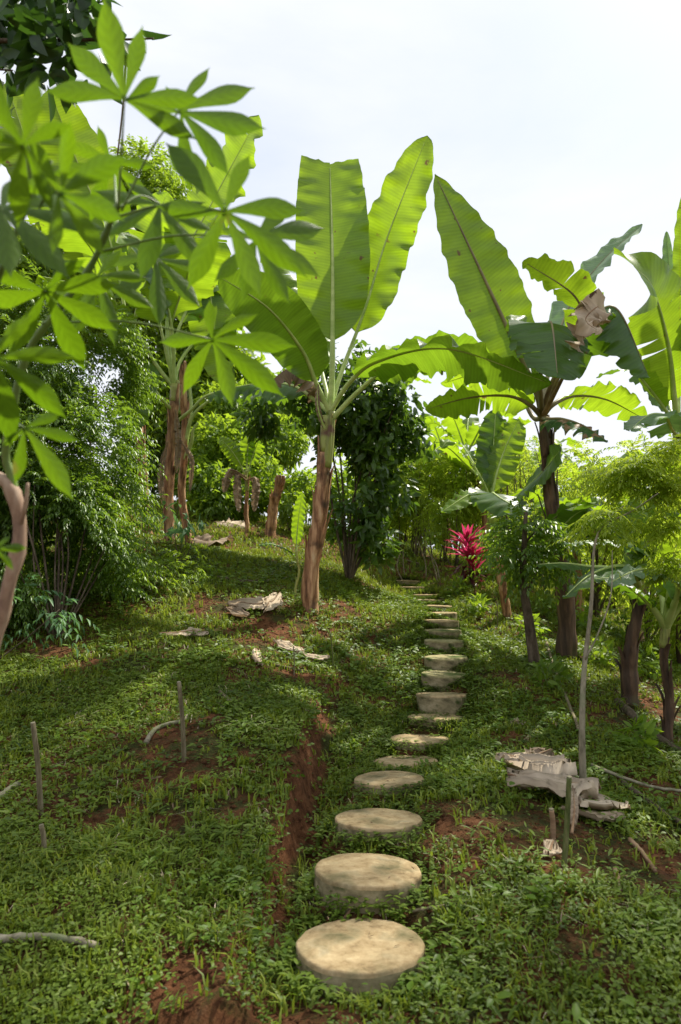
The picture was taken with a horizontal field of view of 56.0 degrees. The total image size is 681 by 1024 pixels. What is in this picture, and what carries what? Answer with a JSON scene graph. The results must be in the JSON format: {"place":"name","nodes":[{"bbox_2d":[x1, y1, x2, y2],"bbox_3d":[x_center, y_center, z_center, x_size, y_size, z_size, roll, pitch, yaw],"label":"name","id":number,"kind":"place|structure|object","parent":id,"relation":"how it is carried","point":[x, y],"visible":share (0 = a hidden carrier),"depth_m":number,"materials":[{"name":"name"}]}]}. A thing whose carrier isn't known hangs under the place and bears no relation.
{"place":"outdoors","nodes":[
{"label":"outdoors","id":0,"kind":"place"},
{"bbox_2d":[0,484,680,1023],"bbox_3d":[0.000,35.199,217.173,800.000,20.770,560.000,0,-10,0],"label":"ground","id":1,"kind":"structure","parent":0,"point":[216,1008],"depth_m":2.92,"materials":[{"name":"green plant"}]},
{"bbox_2d":[30,722,43,815],"bbox_3d":[-1.395,1.200,2.947,0.027,0.460,0.104,-5,-11,29],"label":"wooden stake","id":2,"kind":"object","parent":1,"relation":"on","point":[37,768],"visible":0.89,"depth_m":2.94,"materials":[{"name":"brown wood"}]},
{"bbox_2d":[0,574,99,658],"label":"leafy seedling","id":3,"kind":"object","parent":1,"relation":"on","point":[62,621],"visible":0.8,"depth_m":5.35,"materials":[{"name":"green plant"}]},
{"bbox_2d":[0,932,99,947],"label":"fallen branch","id":4,"kind":"object","parent":1,"relation":"on","point":[54,936],"visible":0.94,"depth_m":2.00,"materials":[{"name":"grey wood"}]},
{"bbox_2d":[0,220,137,381],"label":"green tree","id":5,"kind":"object","parent":1,"relation":"on","point":[45,271],"visible":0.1,"depth_m":13.94,"materials":[{"name":"green plant"}]},
{"bbox_2d":[0,0,170,154],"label":"overhanging tree","id":6,"kind":"object","parent":1,"relation":"on","point":[45,31],"visible":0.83,"depth_m":2.32,"materials":[{"name":"green plant"}]},
{"bbox_2d":[0,254,174,646],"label":"feathery bush","id":7,"kind":"object","parent":1,"relation":"on","point":[60,511],"visible":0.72,"depth_m":6.42,"materials":[{"name":"green plant"}]},
{"bbox_2d":[0,84,177,533],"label":"banana plant","id":8,"kind":"object","parent":1,"relation":"on","point":[74,245],"visible":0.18,"depth_m":8.91,"materials":[{"name":"green plant"}]},
{"bbox_2d":[62,133,193,473],"bbox_3d":[-4.963,-4.855,16.104,5.101,8.792,4.420,0,-10,0],"label":"green tree","id":9,"kind":"object","parent":1,"relation":"on","point":[152,180],"visible":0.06,"depth_m":15.45,"materials":[{"name":"green plant"}]},
{"bbox_2d":[35,115,287,544],"bbox_3d":[-2.308,-2.365,8.343,3.050,5.661,2.246,4,-11,-25],"label":"banana plant","id":10,"kind":"object","parent":1,"relation":"on","point":[236,150],"visible":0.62,"depth_m":8.75,"materials":[{"name":"green plant"}]},
{"bbox_2d":[0,0,323,645],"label":"cassava plant","id":11,"kind":"object","parent":1,"relation":"on","point":[22,191],"visible":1,"depth_m":1.07,"materials":[{"name":"green plant"}]},
{"bbox_2d":[143,712,189,744],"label":"fallen branch","id":12,"kind":"object","parent":1,"relation":"on","point":[151,734],"visible":0.81,"depth_m":3.84,"materials":[{"name":"grey wood"}]},
{"bbox_2d":[110,536,229,602],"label":"light seedling bush","id":13,"kind":"object","parent":1,"relation":"on","point":[170,558],"visible":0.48,"depth_m":7.25,"materials":[{"name":"green plant"}]},
{"bbox_2d":[151,500,209,564],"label":"blue green shrub","id":14,"kind":"object","parent":1,"relation":"on","point":[180,530],"visible":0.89,"depth_m":7.95,"materials":[{"name":"green plant"}]},
{"bbox_2d":[177,681,185,762],"bbox_3d":[-0.837,1.126,3.377,0.028,0.459,0.099,-4,-10,22],"label":"wooden stake","id":15,"kind":"object","parent":1,"relation":"on","point":[182,726],"visible":0.95,"depth_m":3.37,"materials":[{"name":"brown wood"}]},
{"bbox_2d":[159,627,208,636],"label":"dead leaf","id":16,"kind":"object","parent":1,"relation":"on","point":[202,633],"visible":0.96,"depth_m":5.69,"materials":[{"name":"beige plant"}]},
{"bbox_2d":[177,360,209,542],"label":"banana plant","id":17,"kind":"object","parent":1,"relation":"on","point":[186,405],"visible":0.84,"depth_m":9.18,"materials":[{"name":"brown plant"}]},
{"bbox_2d":[134,320,271,500],"bbox_3d":[-3.467,-2.600,15.492,3.632,5.082,2.978,0,-10,0],"label":"green tree","id":18,"kind":"object","parent":1,"relation":"on","point":[199,386],"visible":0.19,"depth_m":15.16,"materials":[{"name":"green plant"}]},
{"bbox_2d":[103,370,317,496],"bbox_3d":[-3.143,-2.102,16.889,5.754,4.286,3.215,0,-10,0],"label":"green tree","id":19,"kind":"object","parent":1,"relation":"on","point":[153,477],"visible":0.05,"depth_m":16.11,"materials":[{"name":"green plant"}]},
{"bbox_2d":[192,533,232,545],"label":"dead leaf","id":20,"kind":"object","parent":1,"relation":"on","point":[205,538],"visible":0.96,"depth_m":9.38,"materials":[{"name":"beige plant"}]},
{"bbox_2d":[158,378,309,516],"bbox_3d":[-2.250,-1.364,13.375,2.288,3.411,3.397,-6,-11,32],"label":"green bush","id":21,"kind":"object","parent":1,"relation":"on","point":[211,466],"visible":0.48,"depth_m":12.65,"materials":[{"name":"green plant"}]},
{"bbox_2d":[224,607,249,616],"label":"dead leaf","id":22,"kind":"object","parent":1,"relation":"on","point":[238,612],"visible":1,"depth_m":6.45,"materials":[{"name":"plant"}]},
{"bbox_2d":[192,450,287,521],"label":"green bush","id":23,"kind":"object","parent":1,"relation":"on","point":[265,479],"visible":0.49,"depth_m":12.01,"materials":[{"name":"green plant"}]},
{"bbox_2d":[217,424,264,531],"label":"banana plant","id":24,"kind":"object","parent":1,"relation":"on","point":[246,453],"visible":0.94,"depth_m":10.66,"materials":[{"name":"green plant"}]},
{"bbox_2d":[225,596,271,609],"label":"dead leaf","id":25,"kind":"object","parent":1,"relation":"on","point":[249,603],"visible":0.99,"depth_m":6.64,"materials":[{"name":"grey plant"}]},
{"bbox_2d":[261,592,283,612],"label":"dead leaf","id":26,"kind":"object","parent":1,"relation":"on","point":[275,598],"visible":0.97,"depth_m":6.75,"materials":[{"name":"beige plant"}]},
{"bbox_2d":[264,475,286,537],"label":"banana plant","id":27,"kind":"object","parent":1,"relation":"on","point":[272,511],"visible":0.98,"depth_m":10.69,"materials":[{"name":"brown plant"}]},
{"bbox_2d":[259,491,305,595],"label":"banana plant","id":28,"kind":"object","parent":1,"relation":"on","point":[298,518],"visible":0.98,"depth_m":7.22,"materials":[{"name":"green plant"}]},
{"bbox_2d":[273,639,303,653],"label":"dead leaf","id":29,"kind":"object","parent":1,"relation":"on","point":[286,645],"visible":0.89,"depth_m":5.84,"materials":[{"name":"beige plant"}]},
{"bbox_2d":[263,463,316,532],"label":"green bush","id":30,"kind":"object","parent":1,"relation":"on","point":[296,483],"visible":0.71,"depth_m":11.71,"materials":[{"name":"green plant"}]},
{"bbox_2d":[229,339,439,579],"bbox_3d":[-0.107,-0.832,9.223,3.183,3.806,1.699,0,-10,0],"label":"dark leafy tree","id":31,"kind":"object","parent":1,"relation":"on","point":[380,420],"visible":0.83,"depth_m":8.99,"materials":[{"name":"green plant"}]},
{"bbox_2d":[0,482,680,1023],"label":"short grass","id":32,"kind":"structure","parent":1,"relation":"on","point":[132,870],"depth_m":3.50,"materials":[{"name":"green plant"}]},
{"bbox_2d":[0,532,680,1023],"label":"weeds","id":33,"kind":"object","parent":1,"relation":"on","point":[600,992],"visible":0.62,"depth_m":2.89,"materials":[{"name":"green plant"}]},
{"bbox_2d":[0,626,680,1023],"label":"fingered weeds","id":34,"kind":"object","parent":1,"relation":"on","point":[676,918],"visible":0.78,"depth_m":2.48,"materials":[{"name":"green plant"}]},
{"bbox_2d":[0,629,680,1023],"bbox_3d":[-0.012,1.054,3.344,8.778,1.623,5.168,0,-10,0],"label":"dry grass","id":35,"kind":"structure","parent":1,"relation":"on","point":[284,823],"depth_m":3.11,"materials":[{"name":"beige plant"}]},
{"bbox_2d":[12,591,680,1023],"bbox_3d":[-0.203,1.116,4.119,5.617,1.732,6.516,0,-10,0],"label":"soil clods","id":36,"kind":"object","parent":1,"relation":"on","point":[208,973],"visible":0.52,"depth_m":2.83,"materials":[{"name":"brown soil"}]},
{"bbox_2d":[291,460,409,536],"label":"green bush","id":37,"kind":"object","parent":1,"relation":"on","point":[334,489],"visible":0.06,"depth_m":13.20,"materials":[{"name":"green plant"}]},
{"bbox_2d":[24,533,680,1010],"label":"bright weeds","id":38,"kind":"object","parent":1,"relation":"on","point":[254,887],"visible":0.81,"depth_m":3.39,"materials":[{"name":"green plant"}]},
{"bbox_2d":[296,918,425,1004],"bbox_3d":[0.064,1.460,1.996,0.405,0.223,0.404,11,-18,-41],"label":"stepping stone","id":39,"kind":"object","parent":1,"relation":"on","point":[354,954],"visible":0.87,"depth_m":1.94,"materials":[{"name":"stone"}]},
{"bbox_2d":[314,853,421,913],"bbox_3d":[0.103,1.484,2.426,0.412,0.258,0.411,-3,-14,15],"label":"stepping stone","id":40,"kind":"object","parent":1,"relation":"on","point":[363,875],"visible":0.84,"depth_m":2.35,"materials":[{"name":"stone"}]},
{"bbox_2d":[257,574,489,1011],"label":"stone edge weeds","id":41,"kind":"object","parent":1,"relation":"on","point":[309,979],"visible":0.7,"depth_m":2.73,"materials":[{"name":"green plant"}]},
{"bbox_2d":[335,808,422,844],"bbox_3d":[0.174,1.505,2.914,0.402,0.224,0.402,-6,-15,26],"label":"stepping stone","id":42,"kind":"object","parent":1,"relation":"on","point":[385,821],"visible":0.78,"depth_m":2.85,"materials":[{"name":"stone"}]},
{"bbox_2d":[214,136,551,614],"bbox_3d":[0.169,-1.545,6.734,3.450,5.289,2.549,0,-10,0],"label":"banana plant","id":43,"kind":"object","parent":1,"relation":"on","point":[354,253],"visible":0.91,"depth_m":6.90,"materials":[{"name":"green plant"}]},
{"bbox_2d":[354,771,423,794],"bbox_3d":[0.267,1.546,3.456,0.385,0.223,0.387,-11,-15,40],"label":"stepping stone","id":44,"kind":"object","parent":1,"relation":"on","point":[377,779],"visible":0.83,"depth_m":3.41,"materials":[{"name":"stone"}]},
{"bbox_2d":[374,755,437,770],"bbox_3d":[0.410,1.640,3.942,0.397,0.223,0.398,-6,-12,23],"label":"stepping stone","id":45,"kind":"object","parent":1,"relation":"on","point":[399,761],"visible":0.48,"depth_m":3.94,"materials":[{"name":"stone"}]},
{"bbox_2d":[377,441,449,554],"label":"slender shrub","id":46,"kind":"object","parent":1,"relation":"on","point":[400,536],"visible":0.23,"depth_m":12.49,"materials":[{"name":"green plant"}]},
{"bbox_2d":[392,539,439,581],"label":"slender shrub","id":47,"kind":"object","parent":1,"relation":"on","point":[403,551],"visible":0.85,"depth_m":10.99,"materials":[{"name":"green plant"}]},
{"bbox_2d":[390,734,448,750],"bbox_3d":[0.534,1.639,4.330,0.400,0.222,0.404,-2,-11,11],"label":"stepping stone","id":48,"kind":"object","parent":1,"relation":"on","point":[422,738],"visible":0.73,"depth_m":4.24,"materials":[{"name":"stone"}]},
{"bbox_2d":[390,415,454,551],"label":"banana plant","id":49,"kind":"object","parent":1,"relation":"on","point":[439,434],"visible":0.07,"depth_m":15.18,"materials":[{"name":"green plant"}]},
{"bbox_2d":[390,436,460,550],"bbox_3d":[2.552,-0.214,23.666,4.703,5.927,3.556,-6,-11,31],"label":"distant tree","id":50,"kind":"object","parent":1,"relation":"on","point":[433,541],"visible":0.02,"depth_m":22.88,"materials":[{"name":"green plant"}]},
{"bbox_2d":[389,453,463,556],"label":"slender shrub","id":51,"kind":"object","parent":1,"relation":"on","point":[435,495],"visible":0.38,"depth_m":12.32,"materials":[{"name":"green plant"}]},
{"bbox_2d":[407,713,462,726],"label":"stepping stone","id":52,"kind":"object","parent":1,"relation":"on","point":[442,720],"visible":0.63,"depth_m":4.61,"materials":[{"name":"stone"}]},
{"bbox_2d":[416,692,467,714],"bbox_3d":[0.803,1.542,5.043,0.405,0.223,0.400,-8,-14,35],"label":"stepping stone","id":53,"kind":"object","parent":1,"relation":"on","point":[440,702],"visible":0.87,"depth_m":4.88,"materials":[{"name":"stone"}]},
{"bbox_2d":[424,629,460,639],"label":"stepping stone","id":54,"kind":"object","parent":1,"relation":"on","point":[449,632],"visible":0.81,"depth_m":6.73,"materials":[{"name":"stone"}]},
{"bbox_2d":[426,619,458,628],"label":"stepping stone","id":55,"kind":"object","parent":1,"relation":"on","point":[448,623],"visible":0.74,"depth_m":7.17,"materials":[{"name":"stone"}]},
{"bbox_2d":[421,670,465,691],"bbox_3d":[0.883,1.485,5.467,0.393,0.223,0.396,-5,-9,41],"label":"stepping stone","id":56,"kind":"object","parent":1,"relation":"on","point":[441,679],"visible":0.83,"depth_m":5.33,"materials":[{"name":"stone"}]},
{"bbox_2d":[424,638,463,653],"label":"stepping stone","id":57,"kind":"object","parent":1,"relation":"on","point":[443,644],"visible":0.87,"depth_m":6.29,"materials":[{"name":"stone"}]},
{"bbox_2d":[424,654,467,670],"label":"stepping stone","id":58,"kind":"object","parent":1,"relation":"on","point":[444,662],"visible":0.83,"depth_m":5.72,"materials":[{"name":"stone"}]},
{"bbox_2d":[407,454,487,565],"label":"slender shrub","id":59,"kind":"object","parent":1,"relation":"on","point":[445,532],"visible":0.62,"depth_m":11.85,"materials":[{"name":"green plant"}]},
{"bbox_2d":[444,575,471,595],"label":"undergrowth plant","id":60,"kind":"object","parent":1,"relation":"on","point":[454,587],"visible":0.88,"depth_m":9.04,"materials":[{"name":"green plant"}]},
{"bbox_2d":[443,525,496,588],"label":"red leaved plant","id":61,"kind":"object","parent":1,"relation":"on","point":[466,549],"visible":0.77,"depth_m":9.37,"materials":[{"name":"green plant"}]},
{"bbox_2d":[426,410,517,543],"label":"banana plant","id":62,"kind":"object","parent":1,"relation":"on","point":[465,432],"visible":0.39,"depth_m":13.32,"materials":[{"name":"green plant"}]},
{"bbox_2d":[420,416,530,541],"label":"banana plant","id":63,"kind":"object","parent":1,"relation":"on","point":[453,455],"visible":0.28,"depth_m":11.77,"materials":[{"name":"green plant"}]},
{"bbox_2d":[463,593,492,615],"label":"undergrowth plant","id":64,"kind":"object","parent":1,"relation":"on","point":[482,599],"visible":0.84,"depth_m":8.05,"materials":[{"name":"green plant"}]},
{"bbox_2d":[442,454,528,546],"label":"slender shrub","id":65,"kind":"object","parent":1,"relation":"on","point":[479,518],"visible":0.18,"depth_m":12.00,"materials":[{"name":"green plant"}]},
{"bbox_2d":[456,526,541,588],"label":"background shrub","id":66,"kind":"object","parent":1,"relation":"on","point":[485,563],"visible":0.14,"depth_m":10.05,"materials":[{"name":"green plant"}]},
{"bbox_2d":[472,437,582,589],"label":"slender shrub","id":67,"kind":"object","parent":1,"relation":"on","point":[518,472],"visible":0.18,"depth_m":10.82,"materials":[{"name":"green plant"}]},
{"bbox_2d":[460,500,596,662],"bbox_3d":[1.737,0.705,5.917,1.170,1.687,1.194,-4,-10,22],"label":"compound leaf sapling","id":68,"kind":"object","parent":1,"relation":"on","point":[539,528],"visible":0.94,"depth_m":5.84,"materials":[{"name":"green plant"}]},
{"bbox_2d":[440,410,620,618],"bbox_3d":[1.873,-0.161,7.193,1.492,2.860,2.500,0,-10,0],"label":"banana plant","id":69,"kind":"object","parent":1,"relation":"on","point":[500,440],"visible":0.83,"depth_m":7.95,"materials":[{"name":"green plant"}]},
{"bbox_2d":[514,613,551,640],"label":"undergrowth plant","id":70,"kind":"object","parent":1,"relation":"on","point":[540,630],"visible":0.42,"depth_m":7.29,"materials":[{"name":"green plant"}]},
{"bbox_2d":[495,752,577,776],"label":"dead leaf","id":71,"kind":"object","parent":1,"relation":"on","point":[556,764],"visible":0.94,"depth_m":3.52,"materials":[{"name":"beige plant"}]},
{"bbox_2d":[425,174,649,660],"bbox_3d":[2.059,-1.003,6.338,2.420,5.101,2.895,-3,-10,17],"label":"banana plant","id":72,"kind":"object","parent":1,"relation":"on","point":[581,327],"visible":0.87,"depth_m":6.19,"materials":[{"name":"green plant"}]},
{"bbox_2d":[529,589,556,616],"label":"undergrowth plant","id":73,"kind":"object","parent":1,"relation":"on","point":[544,602],"visible":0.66,"depth_m":8.28,"materials":[{"name":"green plant"}]},
{"bbox_2d":[508,435,589,582],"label":"background shrub","id":74,"kind":"object","parent":1,"relation":"on","point":[535,451],"visible":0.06,"depth_m":12.88,"materials":[{"name":"green plant"}]},
{"bbox_2d":[527,649,574,693],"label":"undergrowth plant","id":75,"kind":"object","parent":1,"relation":"on","point":[557,665],"visible":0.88,"depth_m":5.07,"materials":[{"name":"green plant"}]},
{"bbox_2d":[542,839,561,857],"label":"dead leaf","id":76,"kind":"object","parent":1,"relation":"on","point":[554,848],"visible":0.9,"depth_m":2.49,"materials":[{"name":"beige plant"}]},
{"bbox_2d":[549,808,555,838],"bbox_3d":[0.882,1.315,2.663,0.028,0.163,0.042,0,-10,0],"label":"wooden stake","id":77,"kind":"object","parent":1,"relation":"on","point":[552,825],"visible":0.81,"depth_m":2.65,"materials":[{"name":"brown wood"}]},
{"bbox_2d":[520,437,591,519],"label":"banana plant","id":78,"kind":"object","parent":1,"relation":"on","point":[570,441],"visible":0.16,"depth_m":16.53,"materials":[{"name":"green plant"}]},
{"bbox_2d":[561,776,571,867],"bbox_3d":[0.853,1.189,2.416,0.024,0.377,0.082,4,-11,-24],"label":"wooden stake","id":79,"kind":"object","parent":1,"relation":"on","point":[566,821],"visible":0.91,"depth_m":2.41,"materials":[{"name":"grey wood"}]},
{"bbox_2d":[508,489,628,612],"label":"banana plant","id":80,"kind":"object","parent":1,"relation":"on","point":[537,502],"visible":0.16,"depth_m":9.24,"materials":[{"name":"green plant"}]},
{"bbox_2d":[570,785,578,834],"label":"dead leaf","id":81,"kind":"object","parent":1,"relation":"on","point":[574,810],"visible":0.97,"depth_m":2.77,"materials":[{"name":"brown plant"}]},
{"bbox_2d":[536,544,631,613],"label":"background shrub","id":82,"kind":"object","parent":1,"relation":"on","point":[618,596],"visible":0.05,"depth_m":11.27,"materials":[{"name":"green plant"}]},
{"bbox_2d":[575,599,597,630],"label":"undergrowth plant","id":83,"kind":"object","parent":1,"relation":"on","point":[582,617],"visible":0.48,"depth_m":7.85,"materials":[{"name":"green plant"}]},
{"bbox_2d":[528,433,654,617],"bbox_3d":[3.984,0.231,10.044,1.902,2.975,2.405,-7,-12,37],"label":"background shrub","id":84,"kind":"object","parent":1,"relation":"on","point":[599,589],"visible":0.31,"depth_m":9.82,"materials":[{"name":"green plant"}]},
{"bbox_2d":[561,806,624,821],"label":"dead leaf","id":85,"kind":"object","parent":1,"relation":"on","point":[599,816],"visible":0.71,"depth_m":2.93,"materials":[{"name":"grey plant"}]},
{"bbox_2d":[536,485,654,707],"bbox_3d":[2.159,0.621,5.287,1.064,2.096,1.982,-2,-10,9],"label":"banana plant","id":86,"kind":"object","parent":1,"relation":"on","point":[627,664],"visible":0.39,"depth_m":5.16,"materials":[{"name":"green plant"}]},
{"bbox_2d":[581,634,617,665],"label":"undergrowth plant","id":87,"kind":"object","parent":1,"relation":"on","point":[609,645],"visible":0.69,"depth_m":6.40,"materials":[{"name":"green plant"}]},
{"bbox_2d":[555,450,646,532],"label":"banana plant","id":88,"kind":"object","parent":1,"relation":"on","point":[566,456],"visible":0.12,"depth_m":12.74,"materials":[{"name":"green plant"}]},
{"bbox_2d":[578,792,630,810],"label":"dead leaf","id":89,"kind":"object","parent":1,"relation":"on","point":[601,803],"visible":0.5,"depth_m":3.03,"materials":[{"name":"grey plant"}]},
{"bbox_2d":[506,767,601,799],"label":"dead leaf","id":90,"kind":"object","parent":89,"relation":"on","point":[556,784],"visible":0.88,"depth_m":3.17,"materials":[{"name":"grey plant"}]},
{"bbox_2d":[565,498,644,640],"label":"shrub","id":91,"kind":"object","parent":1,"relation":"on","point":[574,501],"visible":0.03,"depth_m":8.48,"materials":[{"name":"green plant"}]},
{"bbox_2d":[592,607,631,641],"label":"undergrowth plant","id":92,"kind":"object","parent":1,"relation":"on","point":[605,622],"visible":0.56,"depth_m":7.89,"materials":[{"name":"green plant"}]},
{"bbox_2d":[546,433,680,777],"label":"pale sapling","id":93,"kind":"object","parent":1,"relation":"on","point":[649,469],"visible":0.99,"depth_m":3.85,"materials":[{"name":"green plant"}]},
{"bbox_2d":[582,429,673,639],"bbox_3d":[4.397,0.328,8.841,2.101,3.042,1.761,0,-10,0],"label":"background shrub","id":94,"kind":"object","parent":1,"relation":"on","point":[616,591],"visible":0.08,"depth_m":8.90,"materials":[{"name":"green plant"}]},
{"bbox_2d":[590,763,680,791],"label":"fallen branch","id":95,"kind":"object","parent":1,"relation":"on","point":[641,783],"visible":0.97,"depth_m":3.50,"materials":[{"name":"wood"}]},
{"bbox_2d":[594,512,680,741],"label":"banana plant","id":96,"kind":"object","parent":1,"relation":"on","point":[669,592],"visible":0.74,"depth_m":4.46,"materials":[{"name":"green plant"}]},
{"bbox_2d":[612,712,663,754],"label":"undergrowth plant","id":97,"kind":"object","parent":1,"relation":"on","point":[641,725],"visible":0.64,"depth_m":4.11,"materials":[{"name":"green plant"}]},
{"bbox_2d":[596,199,680,663],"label":"banana plant","id":98,"kind":"object","parent":1,"relation":"on","point":[656,315],"visible":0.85,"depth_m":6.76,"materials":[{"name":"green plant"}]},
{"bbox_2d":[628,837,656,872],"bbox_3d":[1.232,1.390,2.602,0.030,0.040,0.290,-1,-10,6],"label":"fallen stick","id":99,"kind":"object","parent":1,"relation":"on","point":[642,852],"visible":0.94,"depth_m":2.61,"materials":[{"name":"wood"}]},
{"bbox_2d":[613,698,680,755],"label":"fallen log","id":100,"kind":"object","parent":1,"relation":"on","point":[630,712],"visible":0.49,"depth_m":4.84,"materials":[{"name":"grey plant"}]},
{"bbox_2d":[618,473,680,659],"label":"background shrub","id":101,"kind":"object","parent":1,"relation":"on","point":[653,618],"visible":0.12,"depth_m":7.54,"materials":[{"name":"green plant"}]},
{"bbox_2d":[618,453,680,546],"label":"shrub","id":102,"kind":"object","parent":1,"relation":"on","point":[676,514],"visible":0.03,"depth_m":5.45,"materials":[{"name":"green plant"}]},
{"bbox_2d":[621,780,680,824],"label":"fallen branch","id":103,"kind":"object","parent":1,"relation":"on","point":[642,797],"visible":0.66,"depth_m":3.30,"materials":[{"name":"wood"}]},
{"bbox_2d":[638,643,669,681],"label":"undergrowth plant","id":104,"kind":"object","parent":1,"relation":"on","point":[649,651],"visible":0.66,"depth_m":6.25,"materials":[{"name":"green plant"}]},
{"bbox_2d":[0,0,680,594],"label":"sky","id":105,"kind":"structure","parent":0,"point":[558,122],"materials":[{"name":"white"}]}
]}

